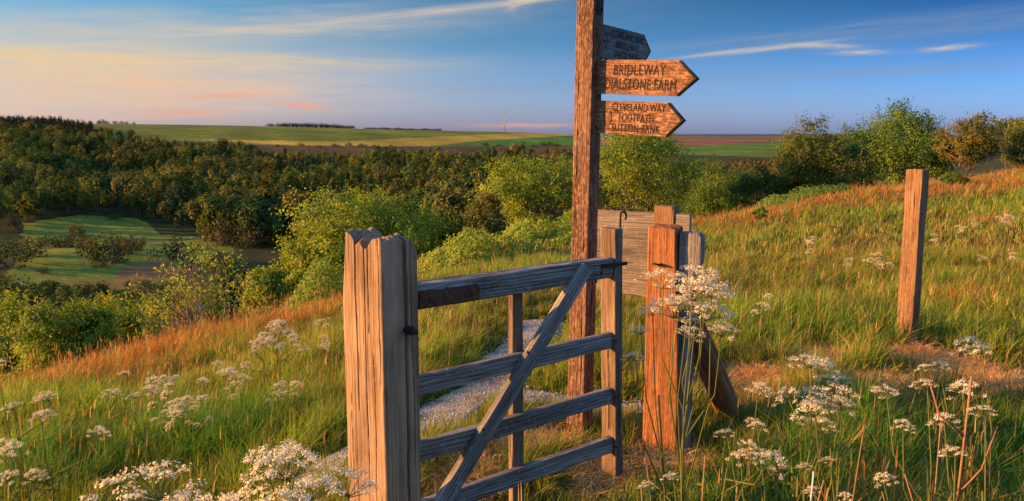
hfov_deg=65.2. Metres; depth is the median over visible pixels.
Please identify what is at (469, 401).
path
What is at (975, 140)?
broadleaf tree
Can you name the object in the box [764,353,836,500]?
cow parsley
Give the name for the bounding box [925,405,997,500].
cow parsley
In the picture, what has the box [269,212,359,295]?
broadleaf tree
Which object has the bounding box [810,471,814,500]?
dry stalk
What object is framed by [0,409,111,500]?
cow parsley
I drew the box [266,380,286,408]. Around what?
cow parsley
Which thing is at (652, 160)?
broadleaf tree
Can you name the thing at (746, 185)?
leafy shrub
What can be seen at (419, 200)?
woodland tree
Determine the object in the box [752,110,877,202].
broadleaf tree
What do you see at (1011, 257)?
cow parsley
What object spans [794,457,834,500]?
cow parsley
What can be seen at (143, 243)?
meadow bush
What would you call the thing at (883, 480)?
cow parsley
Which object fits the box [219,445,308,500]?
cow parsley
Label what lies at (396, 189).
woodland tree
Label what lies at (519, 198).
broadleaf tree
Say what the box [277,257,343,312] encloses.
bilberry mat
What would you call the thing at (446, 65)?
sky
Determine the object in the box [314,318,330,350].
cow parsley
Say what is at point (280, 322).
cow parsley
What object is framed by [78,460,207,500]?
cow parsley
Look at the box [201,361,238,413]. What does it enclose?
cow parsley
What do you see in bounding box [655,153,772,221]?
broadleaf tree
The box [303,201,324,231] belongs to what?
woodland tree
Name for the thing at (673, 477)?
cow parsley
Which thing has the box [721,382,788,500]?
cow parsley
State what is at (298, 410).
cow parsley
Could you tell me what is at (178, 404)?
cow parsley
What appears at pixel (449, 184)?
woodland tree
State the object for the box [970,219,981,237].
cow parsley
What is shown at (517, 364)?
gate
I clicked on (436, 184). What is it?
woodland tree
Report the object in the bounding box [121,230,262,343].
thorn bush
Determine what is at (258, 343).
cow parsley
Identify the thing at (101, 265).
meadow bush
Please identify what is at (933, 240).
cow parsley
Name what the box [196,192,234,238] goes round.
woodland tree
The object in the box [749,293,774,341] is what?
cow parsley
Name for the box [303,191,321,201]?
woodland tree
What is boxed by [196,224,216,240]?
meadow bush
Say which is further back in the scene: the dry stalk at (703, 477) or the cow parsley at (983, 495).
the dry stalk at (703, 477)
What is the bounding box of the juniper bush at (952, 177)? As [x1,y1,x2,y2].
[938,170,970,187]
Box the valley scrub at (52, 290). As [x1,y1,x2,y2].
[0,279,191,348]
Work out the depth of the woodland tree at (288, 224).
270.77 m
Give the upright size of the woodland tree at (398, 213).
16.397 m
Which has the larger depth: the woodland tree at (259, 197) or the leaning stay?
the woodland tree at (259, 197)
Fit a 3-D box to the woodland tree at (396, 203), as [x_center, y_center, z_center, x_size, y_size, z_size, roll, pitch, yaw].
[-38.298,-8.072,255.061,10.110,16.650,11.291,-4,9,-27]
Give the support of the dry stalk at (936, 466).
on the ground at (68, 265)
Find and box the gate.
[417,211,626,500]
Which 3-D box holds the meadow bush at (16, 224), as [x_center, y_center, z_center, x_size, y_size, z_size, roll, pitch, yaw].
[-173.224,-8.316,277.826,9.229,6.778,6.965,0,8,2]
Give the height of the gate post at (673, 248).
1.423 m
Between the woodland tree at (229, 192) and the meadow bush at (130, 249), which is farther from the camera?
the woodland tree at (229, 192)
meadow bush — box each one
[0,236,38,269]
[0,273,29,287]
[2,217,25,231]
[7,235,49,256]
[35,233,83,247]
[35,267,52,274]
[48,233,96,246]
[65,222,85,240]
[74,236,110,261]
[83,231,129,263]
[91,259,108,267]
[100,249,121,264]
[105,212,122,219]
[105,233,137,255]
[125,237,145,251]
[133,240,147,249]
[146,237,208,262]
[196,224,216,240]
[206,220,245,246]
[234,224,268,248]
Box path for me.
[279,319,642,495]
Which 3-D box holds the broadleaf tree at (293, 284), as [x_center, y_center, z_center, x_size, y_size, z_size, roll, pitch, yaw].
[-7.345,2.421,26.715,2.850,3.950,2.783,5,10,30]
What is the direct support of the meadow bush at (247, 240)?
on the ground at (68, 265)
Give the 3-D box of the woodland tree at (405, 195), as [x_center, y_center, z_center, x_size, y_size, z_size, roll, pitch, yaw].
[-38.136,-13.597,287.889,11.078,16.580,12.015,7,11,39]
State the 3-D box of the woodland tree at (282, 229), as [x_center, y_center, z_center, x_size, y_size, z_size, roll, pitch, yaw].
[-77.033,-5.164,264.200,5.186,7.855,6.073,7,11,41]
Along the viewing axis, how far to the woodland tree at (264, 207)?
280.24 m
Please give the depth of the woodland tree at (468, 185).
302.53 m
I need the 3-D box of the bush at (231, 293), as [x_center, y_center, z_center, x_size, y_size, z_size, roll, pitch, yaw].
[-8.497,2.302,24.760,2.883,5.194,3.121,0,8,0]
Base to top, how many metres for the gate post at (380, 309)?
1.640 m
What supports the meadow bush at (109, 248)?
on the ground at (68, 265)
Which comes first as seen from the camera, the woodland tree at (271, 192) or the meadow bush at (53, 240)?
the meadow bush at (53, 240)
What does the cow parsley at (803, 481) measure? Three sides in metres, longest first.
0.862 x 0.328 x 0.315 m
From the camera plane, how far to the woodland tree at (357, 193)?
304.77 m
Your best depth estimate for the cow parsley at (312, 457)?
1.95 m
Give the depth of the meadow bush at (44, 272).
201.27 m
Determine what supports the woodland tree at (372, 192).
on the ground at (68, 265)
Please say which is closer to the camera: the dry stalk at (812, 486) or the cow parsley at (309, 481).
the cow parsley at (309, 481)
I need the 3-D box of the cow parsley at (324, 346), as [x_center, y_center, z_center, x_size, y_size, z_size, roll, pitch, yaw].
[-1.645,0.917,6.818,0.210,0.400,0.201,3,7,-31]
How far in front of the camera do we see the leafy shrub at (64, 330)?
12.44 m
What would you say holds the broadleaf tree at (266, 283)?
on the ground at (68, 265)
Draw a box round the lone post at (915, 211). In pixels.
[897,169,928,346]
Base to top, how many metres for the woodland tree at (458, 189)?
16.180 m
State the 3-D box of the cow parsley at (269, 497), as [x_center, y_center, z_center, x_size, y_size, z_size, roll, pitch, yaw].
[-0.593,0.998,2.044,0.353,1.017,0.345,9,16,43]
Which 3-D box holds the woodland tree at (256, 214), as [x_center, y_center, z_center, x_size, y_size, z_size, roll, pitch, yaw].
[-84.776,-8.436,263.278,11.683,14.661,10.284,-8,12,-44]
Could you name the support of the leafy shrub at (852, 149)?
on the ground at (68, 265)
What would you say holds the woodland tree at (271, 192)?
on the ground at (68, 265)
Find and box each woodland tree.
[182,199,204,234]
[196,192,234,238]
[202,208,229,232]
[214,187,240,204]
[220,191,239,230]
[225,185,250,222]
[225,192,251,236]
[226,196,260,228]
[233,199,263,236]
[237,203,274,243]
[254,184,285,206]
[255,195,271,204]
[258,199,279,236]
[266,221,279,239]
[267,204,290,234]
[269,224,286,245]
[280,191,313,231]
[282,188,304,211]
[285,209,302,239]
[290,214,306,239]
[300,198,322,211]
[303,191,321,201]
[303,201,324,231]
[322,189,344,202]
[342,187,362,197]
[365,189,381,197]
[381,184,402,199]
[381,200,405,219]
[387,202,408,223]
[392,190,417,215]
[406,196,427,219]
[407,183,440,212]
[420,189,456,219]
[431,189,471,231]
[432,180,453,189]
[439,178,463,192]
[453,186,473,227]
[456,176,479,192]
[459,192,483,224]
[465,186,500,214]
[472,175,496,188]
[481,189,506,232]
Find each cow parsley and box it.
[0,358,69,500]
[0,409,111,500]
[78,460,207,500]
[99,371,164,475]
[145,374,208,427]
[150,409,171,454]
[163,394,214,444]
[163,489,200,500]
[192,444,286,500]
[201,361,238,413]
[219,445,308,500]
[222,387,239,409]
[228,361,252,404]
[249,336,280,383]
[256,438,378,500]
[258,319,300,373]
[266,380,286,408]
[279,474,343,500]
[283,380,304,421]
[294,344,310,374]
[305,334,329,370]
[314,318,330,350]
[619,304,701,500]
[634,264,738,500]
[637,472,680,500]
[713,421,765,500]
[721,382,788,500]
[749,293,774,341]
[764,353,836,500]
[766,356,852,500]
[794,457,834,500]
[799,383,862,500]
[803,236,815,250]
[838,472,897,500]
[842,257,855,283]
[861,253,882,279]
[870,378,938,500]
[875,257,892,281]
[910,335,991,500]
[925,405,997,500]
[928,233,938,255]
[932,345,1023,500]
[954,225,965,244]
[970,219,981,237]
[994,214,1017,239]
[1004,252,1020,277]
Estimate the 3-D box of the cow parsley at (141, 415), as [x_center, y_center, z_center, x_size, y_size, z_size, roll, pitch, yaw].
[-2.270,1.089,4.803,0.348,0.738,0.386,-4,9,-23]
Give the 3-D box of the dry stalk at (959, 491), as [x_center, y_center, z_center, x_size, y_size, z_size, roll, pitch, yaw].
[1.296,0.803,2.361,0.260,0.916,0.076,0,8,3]
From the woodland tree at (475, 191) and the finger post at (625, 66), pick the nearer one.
the finger post at (625, 66)
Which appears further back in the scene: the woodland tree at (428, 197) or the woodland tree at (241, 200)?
the woodland tree at (241, 200)
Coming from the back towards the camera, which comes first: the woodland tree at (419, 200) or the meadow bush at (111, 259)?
the woodland tree at (419, 200)
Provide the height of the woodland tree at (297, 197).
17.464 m
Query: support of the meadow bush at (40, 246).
on the ground at (68, 265)
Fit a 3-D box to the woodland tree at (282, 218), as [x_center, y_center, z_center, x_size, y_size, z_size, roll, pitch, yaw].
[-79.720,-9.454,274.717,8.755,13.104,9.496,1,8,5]
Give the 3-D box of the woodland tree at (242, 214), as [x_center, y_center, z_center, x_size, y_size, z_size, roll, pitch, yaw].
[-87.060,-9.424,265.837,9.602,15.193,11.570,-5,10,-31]
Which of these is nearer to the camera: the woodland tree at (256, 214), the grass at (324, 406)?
the grass at (324, 406)
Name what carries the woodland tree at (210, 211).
on the ground at (68, 265)
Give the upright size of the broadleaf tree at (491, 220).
3.425 m
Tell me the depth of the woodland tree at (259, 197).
300.35 m
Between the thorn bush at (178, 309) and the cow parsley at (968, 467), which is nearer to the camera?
the cow parsley at (968, 467)
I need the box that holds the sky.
[0,0,1023,133]
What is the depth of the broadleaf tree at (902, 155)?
50.23 m
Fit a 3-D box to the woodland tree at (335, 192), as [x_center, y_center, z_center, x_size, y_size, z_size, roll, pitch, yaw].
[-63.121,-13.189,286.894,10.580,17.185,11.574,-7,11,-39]
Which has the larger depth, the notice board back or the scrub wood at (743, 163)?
the scrub wood at (743, 163)
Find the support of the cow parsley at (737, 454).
on the ground at (68, 265)
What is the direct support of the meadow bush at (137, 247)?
on the ground at (68, 265)
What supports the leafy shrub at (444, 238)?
on the ground at (68, 265)
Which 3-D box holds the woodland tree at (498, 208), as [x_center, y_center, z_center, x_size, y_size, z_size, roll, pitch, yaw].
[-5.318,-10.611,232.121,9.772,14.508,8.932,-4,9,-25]
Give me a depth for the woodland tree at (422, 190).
289.94 m
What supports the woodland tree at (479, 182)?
on the ground at (68, 265)
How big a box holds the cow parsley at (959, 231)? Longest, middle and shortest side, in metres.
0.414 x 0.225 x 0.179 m
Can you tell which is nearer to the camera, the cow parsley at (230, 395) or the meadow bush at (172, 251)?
the cow parsley at (230, 395)
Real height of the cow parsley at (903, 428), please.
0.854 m
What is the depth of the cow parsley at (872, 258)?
9.58 m
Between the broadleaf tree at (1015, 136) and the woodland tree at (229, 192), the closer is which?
the broadleaf tree at (1015, 136)
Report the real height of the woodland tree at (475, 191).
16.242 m
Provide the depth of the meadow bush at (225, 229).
261.80 m
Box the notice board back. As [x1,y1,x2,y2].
[596,205,691,296]
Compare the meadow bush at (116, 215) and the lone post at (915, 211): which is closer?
the lone post at (915, 211)
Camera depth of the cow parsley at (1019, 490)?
2.75 m
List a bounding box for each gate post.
[343,227,420,500]
[642,224,704,457]
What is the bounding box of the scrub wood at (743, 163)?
[598,153,882,221]
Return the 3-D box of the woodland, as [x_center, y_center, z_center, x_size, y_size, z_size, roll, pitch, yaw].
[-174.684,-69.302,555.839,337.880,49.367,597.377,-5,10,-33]
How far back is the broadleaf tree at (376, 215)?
29.14 m
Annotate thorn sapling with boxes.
[752,206,768,222]
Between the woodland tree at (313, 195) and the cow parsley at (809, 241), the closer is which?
the cow parsley at (809, 241)
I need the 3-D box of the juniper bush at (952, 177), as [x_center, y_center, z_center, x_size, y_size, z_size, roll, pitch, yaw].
[14.925,-2.277,27.075,1.014,0.900,1.041,0,8,0]
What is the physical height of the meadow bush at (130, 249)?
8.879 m
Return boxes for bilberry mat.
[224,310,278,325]
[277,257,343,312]
[417,226,537,274]
[496,209,571,248]
[753,182,855,209]
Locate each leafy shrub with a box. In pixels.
[0,287,72,383]
[1,287,134,377]
[82,289,165,350]
[131,298,185,342]
[167,299,229,327]
[423,226,460,255]
[710,159,800,213]
[832,133,887,189]
[907,127,961,180]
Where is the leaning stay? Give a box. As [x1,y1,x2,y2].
[694,306,742,428]
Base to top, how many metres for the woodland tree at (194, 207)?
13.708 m
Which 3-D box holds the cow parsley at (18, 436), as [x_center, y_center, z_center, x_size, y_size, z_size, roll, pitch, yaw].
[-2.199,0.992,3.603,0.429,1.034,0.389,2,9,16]
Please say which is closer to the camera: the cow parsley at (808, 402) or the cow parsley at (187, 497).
the cow parsley at (187, 497)
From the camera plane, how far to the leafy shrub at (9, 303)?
13.62 m
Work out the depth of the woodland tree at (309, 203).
277.61 m
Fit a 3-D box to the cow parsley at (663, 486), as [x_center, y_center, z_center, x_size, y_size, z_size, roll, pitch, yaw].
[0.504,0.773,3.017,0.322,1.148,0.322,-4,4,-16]
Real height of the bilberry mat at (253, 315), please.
0.924 m
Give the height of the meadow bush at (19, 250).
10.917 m
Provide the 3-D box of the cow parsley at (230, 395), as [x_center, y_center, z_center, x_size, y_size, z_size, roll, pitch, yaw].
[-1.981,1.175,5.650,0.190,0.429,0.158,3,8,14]
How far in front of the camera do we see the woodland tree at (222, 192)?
301.69 m
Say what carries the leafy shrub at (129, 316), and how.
on the ground at (68, 265)
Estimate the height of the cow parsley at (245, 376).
0.504 m
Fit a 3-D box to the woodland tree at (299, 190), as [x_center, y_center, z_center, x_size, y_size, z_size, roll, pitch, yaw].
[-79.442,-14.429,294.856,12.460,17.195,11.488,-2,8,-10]
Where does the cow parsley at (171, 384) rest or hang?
on the ground at (68, 265)
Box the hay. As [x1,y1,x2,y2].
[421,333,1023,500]
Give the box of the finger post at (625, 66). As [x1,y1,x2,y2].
[567,0,699,442]
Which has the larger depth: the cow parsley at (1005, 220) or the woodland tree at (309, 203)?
the woodland tree at (309, 203)
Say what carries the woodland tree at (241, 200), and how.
on the ground at (68, 265)
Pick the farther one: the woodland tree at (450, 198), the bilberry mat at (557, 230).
the woodland tree at (450, 198)
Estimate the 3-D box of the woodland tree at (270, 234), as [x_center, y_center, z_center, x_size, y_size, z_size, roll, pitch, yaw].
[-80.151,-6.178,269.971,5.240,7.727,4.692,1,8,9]
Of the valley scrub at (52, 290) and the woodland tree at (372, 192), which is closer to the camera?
the valley scrub at (52, 290)
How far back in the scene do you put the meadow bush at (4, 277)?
180.78 m
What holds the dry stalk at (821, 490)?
on the ground at (68, 265)
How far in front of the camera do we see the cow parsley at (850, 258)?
9.15 m
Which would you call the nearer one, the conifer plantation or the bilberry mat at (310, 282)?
the bilberry mat at (310, 282)
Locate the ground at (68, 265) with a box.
[0,123,1023,500]
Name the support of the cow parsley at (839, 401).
on the ground at (68, 265)
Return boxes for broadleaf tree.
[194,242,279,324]
[232,260,297,318]
[269,179,463,266]
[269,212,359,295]
[275,262,296,306]
[452,190,509,238]
[468,147,612,230]
[599,132,718,219]
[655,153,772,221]
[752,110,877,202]
[827,95,971,185]
[926,109,1009,176]
[979,115,1023,170]
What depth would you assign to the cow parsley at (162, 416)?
5.18 m
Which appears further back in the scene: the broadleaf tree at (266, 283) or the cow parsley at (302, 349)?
the broadleaf tree at (266, 283)
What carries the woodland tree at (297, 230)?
on the ground at (68, 265)
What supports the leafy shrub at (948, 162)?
on the ground at (68, 265)
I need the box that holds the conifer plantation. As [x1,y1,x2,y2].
[0,114,105,135]
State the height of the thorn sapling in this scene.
0.770 m
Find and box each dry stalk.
[702,455,705,500]
[804,434,863,500]
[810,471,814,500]
[817,480,824,500]
[882,421,940,500]
[904,376,997,500]
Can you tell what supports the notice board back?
on the ground at (68, 265)
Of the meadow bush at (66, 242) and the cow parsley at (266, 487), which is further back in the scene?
the meadow bush at (66, 242)
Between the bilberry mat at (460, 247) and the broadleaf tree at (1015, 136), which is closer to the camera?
the bilberry mat at (460, 247)
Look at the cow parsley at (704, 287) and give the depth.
2.81 m
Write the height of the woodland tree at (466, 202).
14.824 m
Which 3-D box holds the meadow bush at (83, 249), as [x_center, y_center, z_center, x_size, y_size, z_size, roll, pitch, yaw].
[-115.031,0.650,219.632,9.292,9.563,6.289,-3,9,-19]
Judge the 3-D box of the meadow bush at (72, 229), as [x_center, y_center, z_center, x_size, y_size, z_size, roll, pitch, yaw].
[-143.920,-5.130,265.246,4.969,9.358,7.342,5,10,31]
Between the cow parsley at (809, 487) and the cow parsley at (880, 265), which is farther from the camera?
the cow parsley at (880, 265)
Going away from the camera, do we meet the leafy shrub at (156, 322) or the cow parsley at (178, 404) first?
the cow parsley at (178, 404)
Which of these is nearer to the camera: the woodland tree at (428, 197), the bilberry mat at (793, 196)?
the bilberry mat at (793, 196)
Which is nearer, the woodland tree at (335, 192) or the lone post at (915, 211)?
the lone post at (915, 211)
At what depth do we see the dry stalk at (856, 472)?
2.63 m
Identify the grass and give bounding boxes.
[0,166,1023,500]
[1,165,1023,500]
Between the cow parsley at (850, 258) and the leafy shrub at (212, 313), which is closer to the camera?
the cow parsley at (850, 258)
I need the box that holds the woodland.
[0,119,572,225]
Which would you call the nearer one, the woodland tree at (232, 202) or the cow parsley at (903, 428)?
the cow parsley at (903, 428)
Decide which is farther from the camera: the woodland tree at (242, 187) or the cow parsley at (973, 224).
the woodland tree at (242, 187)

